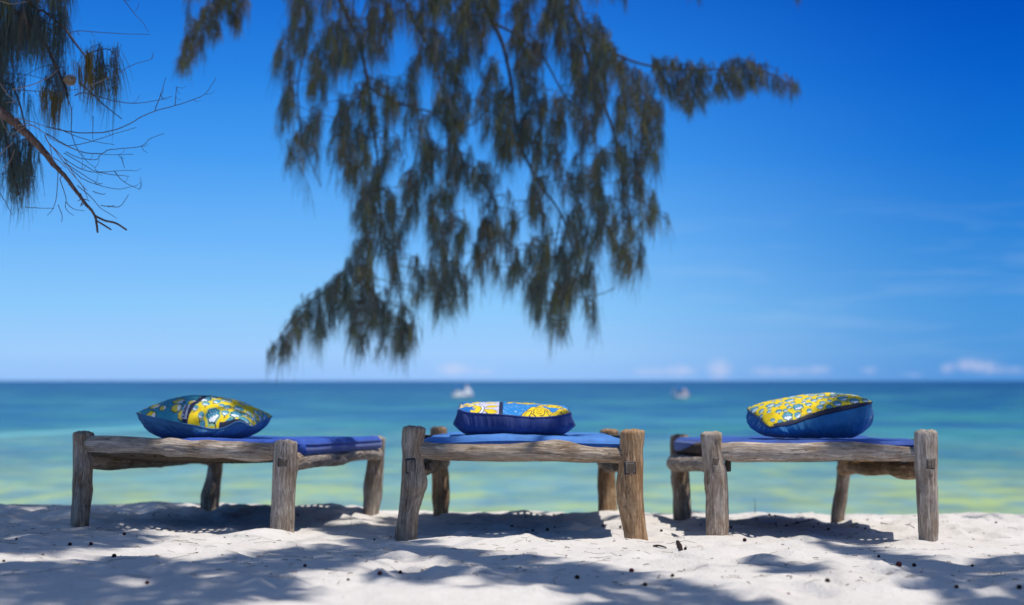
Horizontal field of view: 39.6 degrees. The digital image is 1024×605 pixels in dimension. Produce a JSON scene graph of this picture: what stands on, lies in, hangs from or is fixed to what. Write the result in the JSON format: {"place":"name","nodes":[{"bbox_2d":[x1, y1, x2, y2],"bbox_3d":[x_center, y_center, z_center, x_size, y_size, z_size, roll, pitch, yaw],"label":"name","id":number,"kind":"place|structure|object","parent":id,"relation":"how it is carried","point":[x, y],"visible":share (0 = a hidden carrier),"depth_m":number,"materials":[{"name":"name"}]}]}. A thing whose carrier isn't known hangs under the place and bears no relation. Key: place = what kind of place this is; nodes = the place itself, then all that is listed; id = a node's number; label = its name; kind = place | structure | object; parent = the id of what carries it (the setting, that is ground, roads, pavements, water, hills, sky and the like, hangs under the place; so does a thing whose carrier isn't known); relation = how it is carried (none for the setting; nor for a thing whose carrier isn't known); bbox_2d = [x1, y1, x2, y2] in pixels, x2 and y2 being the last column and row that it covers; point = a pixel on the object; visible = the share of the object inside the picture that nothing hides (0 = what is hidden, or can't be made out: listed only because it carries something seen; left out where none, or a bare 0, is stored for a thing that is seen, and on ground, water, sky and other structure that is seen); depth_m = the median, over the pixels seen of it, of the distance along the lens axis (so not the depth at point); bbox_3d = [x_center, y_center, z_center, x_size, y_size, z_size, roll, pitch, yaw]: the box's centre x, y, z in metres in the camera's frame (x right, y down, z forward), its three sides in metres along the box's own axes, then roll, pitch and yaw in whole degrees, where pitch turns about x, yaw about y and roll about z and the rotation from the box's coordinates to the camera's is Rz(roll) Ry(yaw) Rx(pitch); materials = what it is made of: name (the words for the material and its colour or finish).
{"place":"outdoors","nodes":[
{"label":"outdoors","id":0,"kind":"place"},
{"bbox_2d":[0,501,1023,604],"bbox_3d":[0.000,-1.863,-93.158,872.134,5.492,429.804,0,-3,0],"label":"beach","id":1,"kind":"structure","parent":0,"point":[98,579],"depth_m":5.05,"materials":[{"name":"white sand"}]},
{"bbox_2d":[0,0,214,232],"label":"casuarina tree","id":2,"kind":"object","parent":1,"relation":"on","point":[24,27],"visible":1,"depth_m":6.81,"materials":[{"name":"green plant"}]},
{"bbox_2d":[63,74,75,85],"bbox_3d":[-2.073,-1.044,6.667,0.058,0.056,0.059,0,-3,0],"label":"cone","id":3,"kind":"object","parent":2,"relation":"on","point":[69,80],"visible":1,"depth_m":6.66,"materials":[{"name":"brown plant"}]},
{"bbox_2d":[71,430,384,532],"bbox_3d":[-1.385,0.944,7.308,1.117,0.630,2.116,0,-3,6],"label":"rustic bed","id":4,"kind":"object","parent":1,"relation":"on","point":[91,451],"visible":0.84,"depth_m":6.42,"materials":[{"name":"brown wood"}]},
{"bbox_2d":[158,436,381,454],"bbox_3d":[-1.315,0.726,7.331,0.992,0.127,1.781,0,-3,7],"label":"mattress","id":5,"kind":"object","parent":4,"relation":"on","point":[322,444],"visible":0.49,"depth_m":6.93,"materials":[{"name":"blue fabric"}]},
{"bbox_2d":[136,395,271,438],"bbox_3d":[-1.465,0.546,6.820,0.560,0.206,0.527,0,-3,0],"label":"cushion","id":6,"kind":"object","parent":5,"relation":"on","point":[194,416],"visible":0.92,"depth_m":6.61,"materials":[{"name":"fabric"}]},
{"bbox_2d":[171,0,801,384],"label":"casuarina tree","id":7,"kind":"object","parent":1,"relation":"on","point":[454,125],"visible":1,"depth_m":11.82,"materials":[{"name":"green plant"}]},
{"bbox_2d":[0,502,1023,589],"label":"needle litter","id":8,"kind":"object","parent":1,"relation":"on","point":[496,548],"visible":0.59,"depth_m":5.33,"materials":[{"name":"brown plant"}]},
{"bbox_2d":[395,425,647,540],"bbox_3d":[0.051,0.924,7.129,1.117,0.677,2.052,0,-3,0],"label":"rustic bed","id":9,"kind":"object","parent":1,"relation":"on","point":[421,459],"visible":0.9,"depth_m":6.14,"materials":[{"name":"brown wood"}]},
{"bbox_2d":[424,432,619,447],"bbox_3d":[0.060,0.701,7.128,0.927,0.147,1.796,0,-3,0],"label":"mattress","id":10,"kind":"object","parent":9,"relation":"on","point":[591,439],"visible":0.34,"depth_m":6.25,"materials":[{"name":"blue fabric"}]},
{"bbox_2d":[453,402,575,434],"bbox_3d":[0.011,0.551,6.761,0.586,0.153,0.576,0,-3,0],"label":"cushion","id":11,"kind":"object","parent":10,"relation":"on","point":[475,418],"visible":0.92,"depth_m":6.50,"materials":[{"name":"fabric"}]},
{"bbox_2d":[666,429,938,541],"bbox_3d":[1.395,0.960,7.162,1.115,0.711,2.114,0,-3,0],"label":"rustic bed","id":12,"kind":"object","parent":1,"relation":"on","point":[709,453],"visible":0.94,"depth_m":6.27,"materials":[{"name":"brown wood"}]},
{"bbox_2d":[674,436,913,450],"bbox_3d":[1.389,0.727,7.167,0.947,0.142,1.852,0,-3,0],"label":"mattress","id":13,"kind":"object","parent":12,"relation":"on","point":[681,443],"visible":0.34,"depth_m":6.49,"materials":[{"name":"blue fabric"}]},
{"bbox_2d":[746,393,873,437],"bbox_3d":[1.404,0.534,6.763,0.542,0.209,0.546,0,-3,0],"label":"cushion","id":14,"kind":"object","parent":13,"relation":"on","point":[830,415],"visible":1,"depth_m":6.54,"materials":[{"name":"fabric"}]},
{"bbox_2d":[895,561,901,566],"bbox_3d":[1.348,0.913,4.957,0.023,0.021,0.023,-3,-45,-44],"label":"seed cone","id":15,"kind":"object","parent":1,"relation":"on","point":[898,563],"visible":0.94,"depth_m":4.95,"materials":[{"name":"brown plant"}]},
{"bbox_2d":[0,381,1023,514],"bbox_3d":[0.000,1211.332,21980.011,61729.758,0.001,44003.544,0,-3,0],"label":"sea","id":16,"kind":"structure","parent":0,"point":[978,426],"depth_m":79.40,"materials":[{"name":"liquid"}]},
{"bbox_2d":[451,385,472,397],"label":"boat","id":17,"kind":"object","parent":16,"relation":"on","point":[467,393],"visible":0.96,"depth_m":249.14,"materials":[{"name":"white paint"}]},
{"bbox_2d":[672,387,689,398],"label":"boat","id":18,"kind":"object","parent":16,"relation":"on","point":[676,394],"visible":0.94,"depth_m":234.12,"materials":[{"name":"white paint"}]},
{"bbox_2d":[0,0,1023,380],"label":"sky","id":19,"kind":"structure","parent":0,"point":[868,225],"materials":[{"name":"blue"}]},
{"bbox_2d":[676,540,686,550],"bbox_3d":[0.660,0.949,5.536,0.022,0.062,0.563,0,-3,4],"label":"stick","id":20,"kind":"object","parent":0,"point":[679,545],"visible":0.65,"depth_m":5.56,"materials":[{"name":"brown wood"}]}
]}

